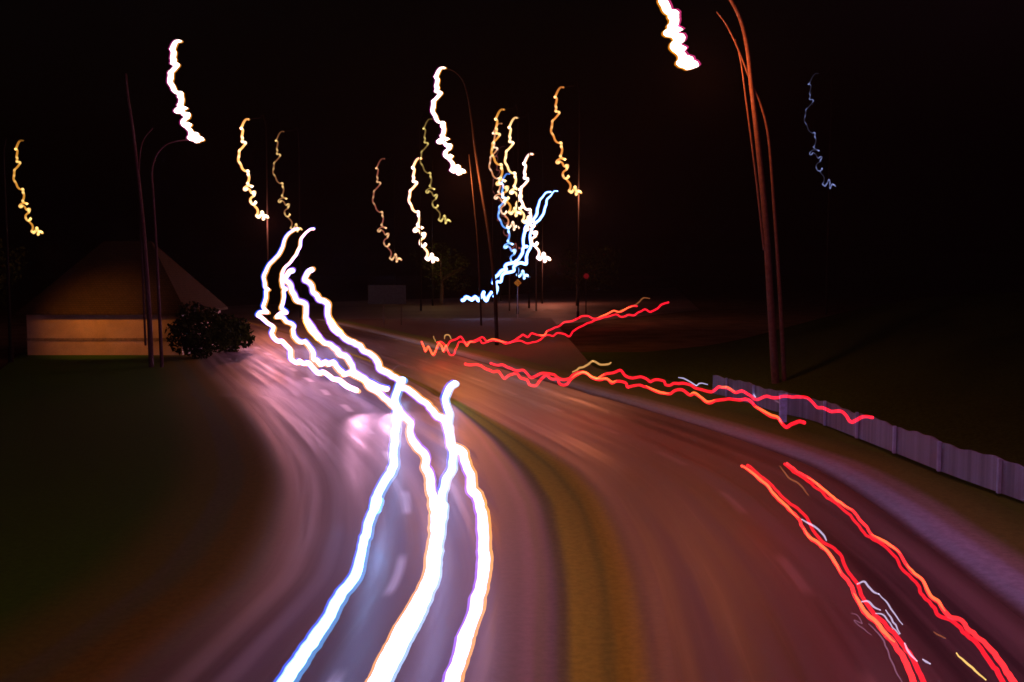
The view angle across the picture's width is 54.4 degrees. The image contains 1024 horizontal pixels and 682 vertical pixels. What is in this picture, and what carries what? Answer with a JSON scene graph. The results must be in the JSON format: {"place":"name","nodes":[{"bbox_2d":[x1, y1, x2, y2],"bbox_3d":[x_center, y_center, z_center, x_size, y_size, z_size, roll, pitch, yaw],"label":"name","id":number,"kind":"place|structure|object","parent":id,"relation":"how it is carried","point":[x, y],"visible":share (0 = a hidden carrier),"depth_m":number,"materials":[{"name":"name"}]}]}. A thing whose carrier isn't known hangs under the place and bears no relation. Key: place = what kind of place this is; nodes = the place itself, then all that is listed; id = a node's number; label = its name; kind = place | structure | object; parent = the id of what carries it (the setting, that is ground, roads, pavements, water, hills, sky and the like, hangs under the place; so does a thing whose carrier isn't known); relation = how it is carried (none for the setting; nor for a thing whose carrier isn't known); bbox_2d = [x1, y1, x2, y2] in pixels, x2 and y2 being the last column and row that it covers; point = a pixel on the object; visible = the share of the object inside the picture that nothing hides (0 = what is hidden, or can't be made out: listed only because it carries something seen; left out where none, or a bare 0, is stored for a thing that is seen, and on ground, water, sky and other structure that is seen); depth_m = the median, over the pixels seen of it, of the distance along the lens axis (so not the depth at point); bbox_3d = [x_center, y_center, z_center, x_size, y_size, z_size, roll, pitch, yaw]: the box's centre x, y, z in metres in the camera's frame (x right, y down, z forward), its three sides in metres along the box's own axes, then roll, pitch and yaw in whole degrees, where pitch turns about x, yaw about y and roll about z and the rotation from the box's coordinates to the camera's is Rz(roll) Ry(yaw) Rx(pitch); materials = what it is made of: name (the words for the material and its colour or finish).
{"place":"outdoors","nodes":[
{"label":"outdoors","id":0,"kind":"place"},
{"bbox_2d":[0,349,294,681],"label":"verge","id":1,"kind":"structure","parent":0,"point":[145,512],"depth_m":21.04,"materials":[{"name":"green plant"}]},
{"bbox_2d":[124,73,199,366],"bbox_3d":[-17.947,-6.917,51.836,4.273,17.154,0.614,0,4,2],"label":"street lamp","id":2,"kind":"object","parent":1,"relation":"on","point":[144,254],"visible":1,"depth_m":52.16,"materials":[{"name":"metal"}]},
{"bbox_2d":[147,321,500,681],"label":"road","id":3,"kind":"structure","parent":0,"point":[385,566],"depth_m":18.39,"materials":[{"name":"grey asphalt"}]},
{"bbox_2d":[247,322,675,681],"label":"median","id":4,"kind":"object","parent":3,"relation":"on","point":[580,598],"visible":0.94,"depth_m":16.65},
{"bbox_2d":[220,287,698,324],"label":"road","id":5,"kind":"structure","parent":0,"point":[559,307],"depth_m":138.55,"materials":[{"name":"grey asphalt"}]},
{"bbox_2d":[284,127,301,317],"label":"street lamp","id":6,"kind":"object","parent":5,"relation":"on","point":[300,311],"visible":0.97,"depth_m":109.70,"materials":[{"name":"metal"}]},
{"bbox_2d":[419,114,430,310],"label":"street lamp","id":7,"kind":"object","parent":5,"relation":"on","point":[420,220],"visible":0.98,"depth_m":129.42,"materials":[{"name":"metal"}]},
{"bbox_2d":[421,154,433,305],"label":"street lamp","id":8,"kind":"object","parent":5,"relation":"on","point":[432,232],"visible":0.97,"depth_m":149.43,"materials":[{"name":"metal"}]},
{"bbox_2d":[492,119,501,301],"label":"street lamp","id":9,"kind":"object","parent":5,"relation":"on","point":[492,208],"visible":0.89,"depth_m":169.03,"materials":[{"name":"metal"}]},
{"bbox_2d":[500,171,508,300],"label":"street lamp","id":10,"kind":"object","parent":5,"relation":"on","point":[500,237],"visible":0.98,"depth_m":174.34,"materials":[{"name":"metal"}]},
{"bbox_2d":[504,145,513,298],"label":"street lamp","id":11,"kind":"object","parent":5,"relation":"on","point":[512,274],"visible":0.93,"depth_m":189.88,"materials":[{"name":"metal"}]},
{"bbox_2d":[509,259,509,310],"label":"pole","id":12,"kind":"object","parent":5,"relation":"on","point":[509,284],"visible":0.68,"depth_m":129.71,"materials":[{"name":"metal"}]},
{"bbox_2d":[504,105,518,313],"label":"street lamp","id":13,"kind":"object","parent":5,"relation":"on","point":[517,197],"visible":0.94,"depth_m":119.27,"materials":[{"name":"metal"}]},
{"bbox_2d":[518,114,529,307],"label":"street lamp","id":14,"kind":"object","parent":5,"relation":"on","point":[529,223],"visible":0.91,"depth_m":139.51,"materials":[{"name":"metal"}]},
{"bbox_2d":[535,259,536,310],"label":"pole","id":15,"kind":"object","parent":5,"relation":"on","point":[536,285],"visible":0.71,"depth_m":129.76,"materials":[{"name":"metal"}]},
{"bbox_2d":[534,150,542,303],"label":"street lamp","id":16,"kind":"object","parent":5,"relation":"on","point":[542,228],"visible":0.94,"depth_m":159.32,"materials":[{"name":"metal"}]},
{"bbox_2d":[563,82,579,319],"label":"street lamp","id":17,"kind":"object","parent":5,"relation":"on","point":[578,211],"visible":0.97,"depth_m":104.56,"materials":[{"name":"metal"}]},
{"bbox_2d":[585,277,586,313],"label":"signal light","id":18,"kind":"object","parent":5,"relation":"on","point":[586,297],"visible":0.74,"depth_m":120.11,"materials":[{"name":"metal"}]},
{"bbox_2d":[0,276,1023,466],"bbox_3d":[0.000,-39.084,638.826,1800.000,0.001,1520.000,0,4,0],"label":"ground","id":19,"kind":"structure","parent":0,"point":[731,308],"depth_m":227.47,"materials":[{"name":"black"}]},
{"bbox_2d":[0,239,48,311],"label":"tree","id":20,"kind":"object","parent":19,"relation":"on","point":[3,278],"visible":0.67,"depth_m":62.47,"materials":[{"name":"green plant"}]},
{"bbox_2d":[16,241,227,354],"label":"house","id":21,"kind":"structure","parent":19,"relation":"on","point":[91,303],"depth_m":60.20,"materials":[{"name":"tile"}]},
{"bbox_2d":[165,301,232,358],"bbox_3d":[-18.179,-0.538,57.940,3.916,3.691,3.767,0,4,0],"label":"bush","id":22,"kind":"object","parent":19,"relation":"on","point":[193,342],"visible":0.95,"depth_m":57.45,"materials":[{"name":"green plant"}]},
{"bbox_2d":[216,313,255,351],"bbox_3d":[-17.858,-0.480,63.009,3.236,2.764,3.080,0,4,0],"label":"bush","id":23,"kind":"object","parent":19,"relation":"on","point":[241,333],"visible":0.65,"depth_m":62.60,"materials":[{"name":"green plant"}]},
{"bbox_2d":[249,114,270,324],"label":"street lamp","id":24,"kind":"object","parent":19,"relation":"on","point":[268,319],"visible":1,"depth_m":94.69,"materials":[{"name":"metal"}]},
{"bbox_2d":[409,240,470,303],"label":"tree","id":25,"kind":"object","parent":19,"relation":"on","point":[441,269],"visible":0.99,"depth_m":155.68,"materials":[{"name":"green plant"}]},
{"bbox_2d":[514,279,520,317],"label":"warning sign","id":26,"kind":"object","parent":19,"relation":"on","point":[517,282],"visible":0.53,"depth_m":104.82,"materials":[{"name":"metal"}]},
{"bbox_2d":[716,0,786,383],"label":"street lamp","id":27,"kind":"object","parent":19,"relation":"on","point":[765,232],"visible":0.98,"depth_m":40.08,"materials":[{"name":"brown metal"}]},
{"bbox_2d":[818,67,831,313],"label":"street lamp","id":28,"kind":"object","parent":19,"relation":"on","point":[826,307],"visible":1,"depth_m":119.34,"materials":[{"name":"metal"}]},
{"bbox_2d":[0,0,1023,275],"label":"sky","id":29,"kind":"structure","parent":0,"point":[927,148],"materials":[{"name":"black"}]},
{"bbox_2d":[247,320,1023,681],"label":"road","id":30,"kind":"structure","parent":0,"point":[769,566],"depth_m":17.73,"materials":[{"name":"grey asphalt"}]},
{"bbox_2d":[316,319,1023,619],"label":"pavement","id":31,"kind":"structure","parent":0,"point":[977,538],"depth_m":23.77,"materials":[{"name":"grey concrete"}]},
{"bbox_2d":[341,318,1023,515],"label":"verge","id":32,"kind":"structure","parent":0,"point":[545,341],"depth_m":57.24,"materials":[{"name":"green plant"}]},
{"bbox_2d":[368,285,405,324],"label":"road sign","id":33,"kind":"object","parent":32,"relation":"on","point":[386,294],"visible":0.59,"depth_m":91.89,"materials":[{"name":"metal"}]},
{"bbox_2d":[444,67,498,344],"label":"street lamp","id":34,"kind":"object","parent":32,"relation":"on","point":[492,264],"visible":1,"depth_m":66.03,"materials":[{"name":"grey metal"}]},
{"bbox_2d":[779,393,787,421],"bbox_3d":[8.866,2.183,32.566,0.260,0.950,0.180,0,4,0],"label":"marker post","id":35,"kind":"object","parent":32,"relation":"on","point":[782,407],"visible":1,"depth_m":32.50,"materials":[{"name":"blue paint"}]},
{"bbox_2d":[713,375,1023,500],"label":"board fence","id":36,"kind":"object","parent":32,"relation":"on","point":[998,475],"visible":0.99,"depth_m":26.37,"materials":[{"name":"paint"}]},
{"bbox_2d":[581,291,1023,465],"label":"hill","id":37,"kind":"structure","parent":0,"point":[947,369],"depth_m":39.17,"materials":[{"name":"green plant"}]}
]}

